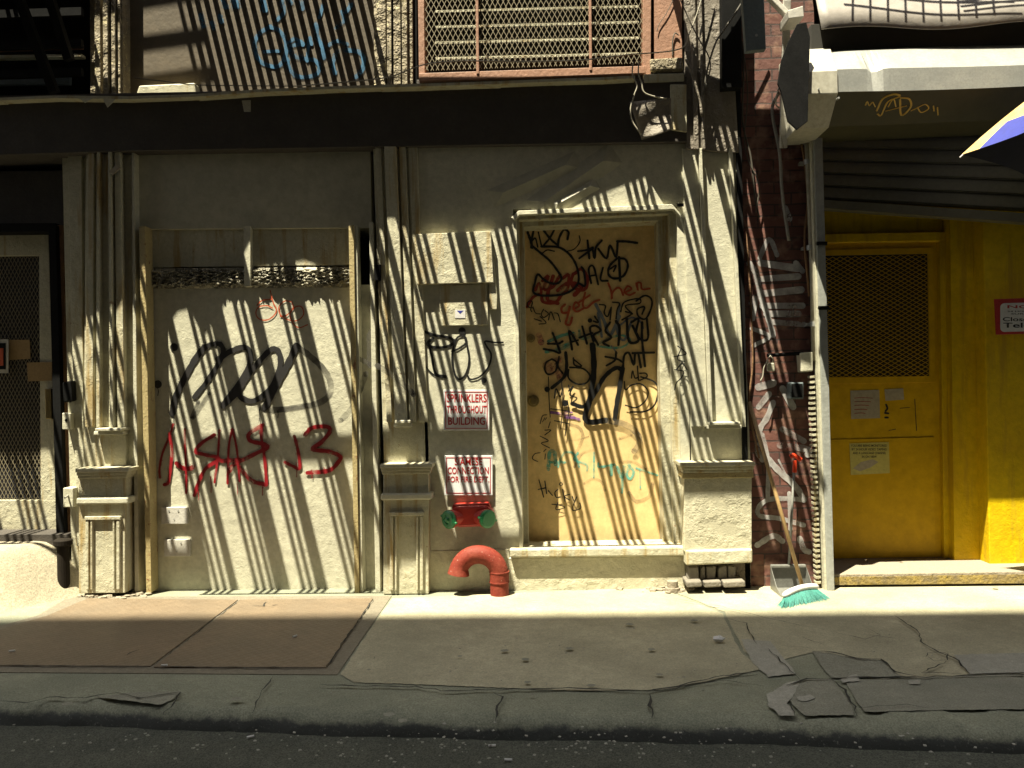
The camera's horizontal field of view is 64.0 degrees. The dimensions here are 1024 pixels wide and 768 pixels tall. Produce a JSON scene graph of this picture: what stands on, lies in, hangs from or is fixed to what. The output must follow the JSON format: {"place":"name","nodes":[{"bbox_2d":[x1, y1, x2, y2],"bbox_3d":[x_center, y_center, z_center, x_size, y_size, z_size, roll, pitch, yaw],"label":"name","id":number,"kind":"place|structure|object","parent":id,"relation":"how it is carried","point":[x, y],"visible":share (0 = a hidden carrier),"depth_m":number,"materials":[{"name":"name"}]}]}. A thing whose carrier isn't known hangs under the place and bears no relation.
{"place":"outdoors","nodes":[
{"label":"outdoors","id":0,"kind":"place"},
{"bbox_2d":[0,588,1023,754],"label":"sidewalk","id":1,"kind":"structure","parent":0,"point":[695,713],"depth_m":3.35,"materials":[{"name":"concrete"}]},
{"bbox_2d":[0,541,88,611],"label":"concrete ramp","id":2,"kind":"structure","parent":1,"relation":"on","point":[28,573],"depth_m":5.17,"materials":[{"name":"beige concrete"}]},
{"bbox_2d":[53,537,72,588],"bbox_3d":[-2.880,1.175,5.263,0.112,0.365,0.112,-1,0,2],"label":"capped pipe","id":3,"kind":"object","parent":2,"relation":"on","point":[63,544],"visible":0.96,"depth_m":5.23,"materials":[{"name":"metal"}]},
{"bbox_2d":[77,589,151,599],"bbox_3d":[-2.575,1.349,5.306,0.566,0.017,0.313,-1,0,26],"label":"rubble","id":4,"kind":"object","parent":1,"relation":"on","point":[106,595],"visible":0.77,"depth_m":5.23,"materials":[{"name":"beige stone"}]},
{"bbox_2d":[95,691,180,704],"bbox_3d":[-1.608,1.334,3.483,0.355,0.001,0.148,-1,0,2],"label":"pavement patch","id":5,"kind":"object","parent":1,"relation":"on","point":[158,699],"visible":1,"depth_m":3.49,"materials":[{"name":"concrete"}]},
{"bbox_2d":[0,596,391,674],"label":"cellar hatch","id":6,"kind":"object","parent":1,"relation":"on","point":[230,635],"visible":1,"depth_m":4.35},
{"bbox_2d":[7,597,1023,721],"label":"pavement cracks","id":7,"kind":"object","parent":1,"relation":"on","point":[681,685],"visible":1,"depth_m":3.52,"materials":[{"name":"black concrete"}]},
{"bbox_2d":[62,586,997,721],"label":"gum stains","id":8,"kind":"object","parent":1,"relation":"on","point":[384,714],"visible":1,"depth_m":3.50,"materials":[{"name":"rubber"}]},
{"bbox_2d":[341,589,759,690],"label":"pavement slab","id":9,"kind":"structure","parent":1,"relation":"on","point":[402,642],"depth_m":4.12,"materials":[{"name":"concrete"}]},
{"bbox_2d":[448,545,509,596],"bbox_3d":[-0.209,1.167,5.094,0.386,0.334,0.137,-1,0,2],"label":"vent pipe","id":10,"kind":"object","parent":9,"relation":"on","point":[464,560],"visible":1,"depth_m":5.04,"materials":[{"name":"red metal"}]},
{"bbox_2d":[713,635,724,642],"bbox_3d":[1.030,1.265,4.070,0.063,0.038,0.042,-1,0,13],"label":"crumpled paper","id":11,"kind":"object","parent":9,"relation":"on","point":[719,638],"visible":1,"depth_m":4.06,"materials":[{"name":"white paper"}]},
{"bbox_2d":[244,595,982,705],"bbox_3d":[0.176,1.301,4.319,7.519,0.003,2.260,-1,0,2],"label":"grit","id":12,"kind":"object","parent":1,"relation":"on","point":[604,642],"visible":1,"depth_m":3.94,"materials":[{"name":"concrete"}]},
{"bbox_2d":[616,586,704,593],"bbox_3d":[0.929,1.279,5.124,0.554,0.017,0.209,-1,0,2],"label":"rubble","id":13,"kind":"object","parent":1,"relation":"on","point":[654,589],"visible":0.77,"depth_m":5.10,"materials":[{"name":"beige concrete"}]},
{"bbox_2d":[665,579,679,593],"bbox_3d":[0.996,1.265,5.081,0.090,0.090,0.089,-1,0,2],"label":"drain stub","id":14,"kind":"object","parent":13,"relation":"on","point":[672,586],"visible":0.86,"depth_m":5.05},
{"bbox_2d":[735,0,820,587],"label":"brick wall","id":15,"kind":"structure","parent":1,"relation":"on","point":[781,314],"depth_m":5.17,"materials":[{"name":"red brick"}]},
{"bbox_2d":[741,47,759,217],"bbox_3d":[1.491,-1.640,5.142,0.108,1.196,0.012,-1,0,2],"label":"cable","id":16,"kind":"object","parent":15,"relation":"attached to","point":[747,143],"visible":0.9,"depth_m":5.14,"materials":[{"name":"black rubber"}]},
{"bbox_2d":[742,41,759,212],"bbox_3d":[1.498,-1.608,5.132,0.094,1.076,0.008,-1,0,2],"label":"cable","id":17,"kind":"object","parent":15,"relation":"attached to","point":[745,128],"visible":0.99,"depth_m":5.13,"materials":[{"name":"black rubber"}]},
{"bbox_2d":[745,231,759,458],"bbox_3d":[1.513,-0.246,5.157,0.068,1.430,0.012,-1,0,2],"label":"cable","id":18,"kind":"object","parent":15,"relation":"attached to","point":[751,343],"visible":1,"depth_m":5.15,"materials":[{"name":"metal"}]},
{"bbox_2d":[771,92,789,240],"bbox_3d":[1.675,-1.358,5.115,0.106,0.931,0.019,-1,0,2],"label":"cable","id":19,"kind":"object","parent":15,"relation":"attached to","point":[780,172],"visible":0.88,"depth_m":5.11,"materials":[{"name":"black rubber"}]},
{"bbox_2d":[767,351,803,356],"bbox_3d":[1.702,-0.185,5.105,0.223,0.032,0.024,-1,0,2],"label":"black rail","id":20,"kind":"object","parent":15,"relation":"attached to","point":[784,354],"visible":1,"depth_m":5.10,"materials":[{"name":"black metal"}]},
{"bbox_2d":[760,355,774,380],"bbox_3d":[1.585,-0.100,5.093,0.094,0.159,0.034,-1,0,2],"label":"padlock","id":21,"kind":"object","parent":20,"relation":"hanging from","point":[770,366],"visible":1,"depth_m":5.08,"materials":[{"name":"beige paint"}]},
{"bbox_2d":[787,382,802,398],"bbox_3d":[1.767,0.042,5.114,0.081,0.104,0.096,-1,0,2],"label":"meter box","id":22,"kind":"object","parent":15,"relation":"attached to","point":[794,390],"visible":1,"depth_m":5.07,"materials":[{"name":"grey metal"}]},
{"bbox_2d":[796,352,812,371],"bbox_3d":[1.827,-0.136,5.115,0.077,0.124,0.090,-1,0,2],"label":"junction box","id":23,"kind":"object","parent":15,"relation":"attached to","point":[804,361],"visible":0.9,"depth_m":5.07,"materials":[{"name":"beige paint"}]},
{"bbox_2d":[798,143,815,360],"bbox_3d":[1.857,-0.856,5.117,0.097,1.427,0.081,-1,0,2],"label":"conduit pipe","id":24,"kind":"object","parent":15,"relation":"attached to","point":[811,324],"visible":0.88,"depth_m":5.09,"materials":[{"name":"grey metal"}]},
{"bbox_2d":[767,680,798,715],"bbox_3d":[1.108,1.278,3.362,0.120,0.001,0.429,-1,0,23],"label":"pavement patch","id":25,"kind":"object","parent":1,"relation":"on","point":[779,698],"visible":1,"depth_m":3.33,"materials":[{"name":"concrete"}]},
{"bbox_2d":[791,679,853,715],"bbox_3d":[1.248,1.277,3.353,0.247,0.001,0.397,-1,0,2],"label":"pavement patch","id":26,"kind":"object","parent":1,"relation":"on","point":[830,698],"visible":1,"depth_m":3.31,"materials":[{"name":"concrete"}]},
{"bbox_2d":[797,695,814,700],"bbox_3d":[1.193,1.274,3.324,0.080,0.001,0.050,-1,0,-19],"label":"pavement patch","id":27,"kind":"object","parent":26,"relation":"on","point":[805,698],"visible":1,"depth_m":3.33,"materials":[{"name":"concrete"}]},
{"bbox_2d":[841,674,858,682],"bbox_3d":[1.464,1.269,3.525,0.141,0.001,0.063,-1,0,-33],"label":"pavement patch","id":28,"kind":"object","parent":1,"relation":"on","point":[852,678],"visible":1,"depth_m":3.53,"materials":[{"name":"concrete"}]},
{"bbox_2d":[678,583,1023,676],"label":"pavement slab","id":29,"kind":"structure","parent":1,"relation":"on","point":[939,617],"depth_m":4.38,"materials":[{"name":"concrete"}]},
{"bbox_2d":[741,639,795,676],"bbox_3d":[1.192,1.279,3.848,0.166,0.001,0.540,-1,0,2],"label":"pavement patch","id":30,"kind":"object","parent":29,"relation":"on","point":[764,659],"visible":1,"depth_m":3.82,"materials":[{"name":"concrete"}]},
{"bbox_2d":[747,401,829,608],"bbox_3d":[1.676,0.689,4.891,0.396,1.168,0.513,-1,0,2],"label":"broom","id":31,"kind":"object","parent":29,"relation":"on","point":[802,593],"visible":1,"depth_m":4.91,"materials":[{"name":"teal wood"}]},
{"bbox_2d":[770,453,811,596],"bbox_3d":[1.706,0.854,5.017,0.246,0.845,0.204,-1,0,-9],"label":"dustpan","id":32,"kind":"object","parent":29,"relation":"on","point":[783,577],"visible":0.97,"depth_m":5.09,"materials":[{"name":"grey plastic"}]},
{"bbox_2d":[807,138,833,590],"bbox_3d":[1.899,-0.156,5.086,0.107,2.868,0.162,-1,0,2],"label":"gate post","id":33,"kind":"object","parent":29,"relation":"on","point":[821,408],"visible":0.94,"depth_m":5.03,"materials":[{"name":"grey metal"}]},
{"bbox_2d":[800,144,809,295],"bbox_3d":[1.827,-1.040,5.114,0.057,0.986,0.014,-1,0,2],"label":"cable","id":34,"kind":"object","parent":33,"relation":"hanging from","point":[804,239],"visible":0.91,"depth_m":5.11,"materials":[{"name":"metal"}]},
{"bbox_2d":[814,423,818,580],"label":"cable","id":35,"kind":"object","parent":33,"relation":"attached to","point":[815,479],"visible":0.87,"depth_m":5.09,"materials":[{"name":"metal"}]},
{"bbox_2d":[954,653,1023,673],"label":"pavement patch","id":36,"kind":"object","parent":29,"relation":"on","point":[992,663],"visible":1,"depth_m":3.70,"materials":[{"name":"concrete"}]},
{"bbox_2d":[812,651,899,677],"bbox_3d":[1.544,1.270,3.721,0.308,0.001,0.354,-1,0,2],"label":"pavement patch","id":37,"kind":"object","parent":1,"relation":"on","point":[835,665],"visible":1,"depth_m":3.68,"materials":[{"name":"concrete"}]},
{"bbox_2d":[846,675,1023,711],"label":"pavement patch","id":38,"kind":"object","parent":1,"relation":"on","point":[985,692],"visible":1,"depth_m":3.36,"materials":[{"name":"concrete"}]},
{"bbox_2d":[908,680,920,683],"bbox_3d":[1.710,1.264,3.476,0.070,0.001,0.052,-1,0,2],"label":"pavement patch","id":39,"kind":"object","parent":38,"relation":"on","point":[914,682],"visible":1,"depth_m":3.48,"materials":[{"name":"concrete"}]},
{"bbox_2d":[960,102,1023,173],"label":"parasol","id":40,"kind":"object","parent":1,"relation":"on","point":[1000,142],"visible":1,"depth_m":4.51,"materials":[{"name":"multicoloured fabric"}]},
{"bbox_2d":[0,725,1023,767],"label":"road","id":41,"kind":"structure","parent":0,"point":[274,751],"depth_m":3.10,"materials":[{"name":"grey asphalt"}]},
{"bbox_2d":[11,721,1015,767],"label":"grit","id":42,"kind":"object","parent":41,"relation":"on","point":[605,743],"visible":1,"depth_m":2.97,"materials":[{"name":"gravel"},{"name":"small stones"},{"name":"dirt"}]},
{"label":"ground","id":43,"kind":"structure","parent":0,"visible":0},
{"bbox_2d":[0,0,754,593],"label":"loft building","id":44,"kind":"structure","parent":43,"relation":"on","point":[256,340],"depth_m":5.30,"materials":[{"name":"beige concrete"}]},
{"bbox_2d":[0,235,55,528],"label":"mesh door","id":45,"kind":"structure","parent":44,"relation":"in","point":[27,466],"depth_m":5.59,"materials":[{"name":"beige paint"}]},
{"bbox_2d":[0,339,8,372],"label":"door notice","id":46,"kind":"object","parent":45,"relation":"attached to","point":[4,355],"depth_m":5.57,"materials":[{"name":"paper"}]},
{"bbox_2d":[0,77,71,85],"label":"window sill","id":47,"kind":"structure","parent":44,"relation":"attached to","point":[39,82],"depth_m":5.30,"materials":[{"name":"black metal"}]},
{"bbox_2d":[0,0,83,94],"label":"drop ladder","id":48,"kind":"object","parent":44,"relation":"attached to","point":[62,42],"visible":1,"depth_m":5.12,"materials":[{"name":"black metal"}]},
{"bbox_2d":[0,48,83,51],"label":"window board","id":49,"kind":"object","parent":44,"relation":"attached to","point":[45,50],"depth_m":5.32,"materials":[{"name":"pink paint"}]},
{"bbox_2d":[0,54,85,60],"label":"window frame","id":50,"kind":"object","parent":44,"relation":"attached to","point":[32,57],"depth_m":5.29,"materials":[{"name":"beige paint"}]},
{"bbox_2d":[62,413,73,429],"bbox_3d":[-2.889,0.242,5.346,0.057,0.109,0.072,-1,0,2],"label":"outlet box","id":51,"kind":"object","parent":44,"relation":"attached to","point":[67,421],"visible":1,"depth_m":5.31,"materials":[{"name":"beige paint"}]},
{"bbox_2d":[63,381,76,401],"bbox_3d":[-2.877,0.049,5.341,0.064,0.140,0.080,-1,0,2],"label":"lock box","id":52,"kind":"object","parent":44,"relation":"attached to","point":[69,391],"visible":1,"depth_m":5.30,"materials":[{"name":"black metal"}]},
{"bbox_2d":[63,486,77,506],"bbox_3d":[-2.872,0.735,5.316,0.070,0.127,0.132,-1,0,2],"label":"switch box","id":53,"kind":"object","parent":44,"relation":"attached to","point":[70,495],"visible":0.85,"depth_m":5.30,"materials":[{"name":"beige paint"}]},
{"bbox_2d":[109,165,120,174],"bbox_3d":[-2.542,-1.373,5.245,0.081,0.064,0.007,-1,0,2],"label":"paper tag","id":54,"kind":"object","parent":44,"relation":"attached to","point":[114,169],"visible":1,"depth_m":5.24,"materials":[{"name":"beige paper"}]},
{"bbox_2d":[161,507,187,523],"bbox_3d":[-2.206,0.860,5.361,0.174,0.111,0.028,-1,0,2],"label":"cover plate","id":55,"kind":"object","parent":44,"relation":"attached to","point":[174,515],"visible":1,"depth_m":5.35,"materials":[{"name":"white metal"}]},
{"bbox_2d":[164,539,190,555],"bbox_3d":[-2.188,1.071,5.361,0.174,0.111,0.028,-1,0,2],"label":"cover plate","id":56,"kind":"object","parent":44,"relation":"attached to","point":[177,547],"visible":1,"depth_m":5.35,"materials":[{"name":"white metal"}]},
{"bbox_2d":[134,77,295,86],"bbox_3d":[-1.885,-1.917,5.199,1.043,0.095,0.006,-1,0,2],"label":"cable","id":57,"kind":"object","parent":44,"relation":"on","point":[214,85],"visible":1,"depth_m":5.20,"materials":[{"name":"black rubber"}]},
{"bbox_2d":[242,100,250,111],"bbox_3d":[-1.692,-1.770,5.219,0.057,0.074,0.006,-1,0,2],"label":"metal tag","id":58,"kind":"object","parent":44,"relation":"attached to","point":[246,105],"visible":1,"depth_m":5.22,"materials":[{"name":"metal"}]},
{"bbox_2d":[455,310,464,317],"bbox_3d":[-0.329,-0.445,5.199,0.066,0.054,0.003,-1,0,2],"label":"sticker","id":59,"kind":"object","parent":44,"relation":"attached to","point":[459,313],"visible":1,"depth_m":5.20,"materials":[{"name":"white paper"}]},
{"bbox_2d":[444,390,488,430],"bbox_3d":[-0.289,0.166,5.196,0.296,0.264,0.009,-1,0,2],"label":"enamel sign","id":60,"kind":"object","parent":44,"relation":"attached to","point":[466,410],"visible":1,"depth_m":5.19,"materials":[{"name":"white metal"}]},
{"bbox_2d":[444,455,492,494],"bbox_3d":[-0.276,0.579,5.196,0.311,0.257,0.009,-1,0,2],"label":"enamel sign","id":61,"kind":"object","parent":44,"relation":"attached to","point":[468,474],"visible":1,"depth_m":5.19,"materials":[{"name":"white metal"}]},
{"bbox_2d":[440,502,496,528],"bbox_3d":[-0.272,0.824,5.130,0.357,0.150,0.172,-1,0,2],"label":"fire connection","id":62,"kind":"object","parent":44,"relation":"attached to","point":[473,514],"visible":1,"depth_m":5.11,"materials":[{"name":"red paint"}]},
{"bbox_2d":[296,0,701,86],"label":"cable","id":63,"kind":"object","parent":44,"relation":"attached to","point":[510,61],"visible":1,"depth_m":5.11,"materials":[{"name":"black rubber"}]},
{"bbox_2d":[418,0,650,82],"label":"window","id":64,"kind":"structure","parent":44,"relation":"in","point":[448,30],"depth_m":5.31,"materials":[{"name":"pink paint"}]},
{"bbox_2d":[525,226,659,540],"bbox_3d":[0.543,-0.002,5.475,0.933,2.141,0.074,-1,0,2],"label":"door","id":65,"kind":"structure","parent":44,"relation":"in","point":[591,356],"depth_m":5.46,"materials":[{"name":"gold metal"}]},
{"bbox_2d":[630,62,641,134],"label":"cable","id":66,"kind":"object","parent":44,"relation":"hanging from","point":[633,99],"visible":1,"depth_m":5.03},
{"bbox_2d":[638,61,666,98],"bbox_3d":[0.859,-1.864,5.028,0.174,0.240,0.009,-1,0,2],"label":"cable","id":67,"kind":"object","parent":44,"relation":"attached to","point":[642,86],"visible":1,"depth_m":5.03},
{"bbox_2d":[672,32,678,57],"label":"cable","id":68,"kind":"object","parent":44,"relation":"on","point":[672,42],"visible":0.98,"depth_m":5.13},
{"bbox_2d":[685,59,702,115],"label":"cable","id":69,"kind":"object","parent":44,"relation":"attached to","point":[695,85],"visible":1,"depth_m":5.05,"materials":[{"name":"grey metal"}]},
{"bbox_2d":[680,0,710,88],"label":"cable","id":70,"kind":"object","parent":44,"relation":"attached to","point":[698,39],"visible":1,"depth_m":5.05,"materials":[{"name":"black rubber"}]},
{"bbox_2d":[703,3,740,94],"bbox_3d":[1.332,-2.137,5.028,0.334,0.716,0.012,-1,0,2],"label":"cable","id":71,"kind":"object","parent":44,"relation":"attached to","point":[727,24],"visible":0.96,"depth_m":5.03,"materials":[{"name":"black rubber"}]},
{"bbox_2d":[779,0,1023,584],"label":"yellow shop","id":72,"kind":"structure","parent":43,"relation":"on","point":[910,102],"depth_m":5.28,"materials":[{"name":"paint"}]},
{"bbox_2d":[766,0,803,147],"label":"awning bracket","id":73,"kind":"object","parent":72,"relation":"attached to","point":[791,19],"visible":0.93,"depth_m":4.88,"materials":[{"name":"white metal"}]},
{"bbox_2d":[740,0,765,53],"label":"hanging plate","id":74,"kind":"object","parent":73,"relation":"attached to","point":[753,22],"visible":1,"depth_m":4.79,"materials":[{"name":"black metal"}]},
{"bbox_2d":[775,88,783,147],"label":"cable","id":75,"kind":"object","parent":73,"relation":"attached to","point":[779,108],"visible":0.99,"depth_m":5.01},
{"bbox_2d":[777,23,809,129],"bbox_3d":[1.591,-1.735,4.625,0.185,0.602,0.015,-1,0,2],"label":"torn plate","id":76,"kind":"object","parent":72,"relation":"attached to","point":[793,81],"visible":1,"depth_m":4.62,"materials":[{"name":"grey metal"}]},
{"bbox_2d":[849,442,889,474],"bbox_3d":[2.413,0.503,5.529,0.263,0.218,0.003,-1,0,2],"label":"warning notice","id":77,"kind":"object","parent":72,"relation":"attached to","point":[869,458],"visible":1,"depth_m":5.53,"materials":[{"name":"paper"}]},
{"bbox_2d":[825,242,940,557],"bbox_3d":[2.473,0.113,5.552,0.823,2.157,0.064,-1,0,2],"label":"shop door","id":78,"kind":"structure","parent":72,"relation":"in","point":[882,298],"depth_m":5.53,"materials":[{"name":"yellow paint"}]},
{"bbox_2d":[994,298,1023,334],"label":"surveillance sign","id":79,"kind":"object","parent":72,"relation":"attached to","point":[1009,316],"visible":1,"depth_m":5.16,"materials":[{"name":"white metal"}]}
]}

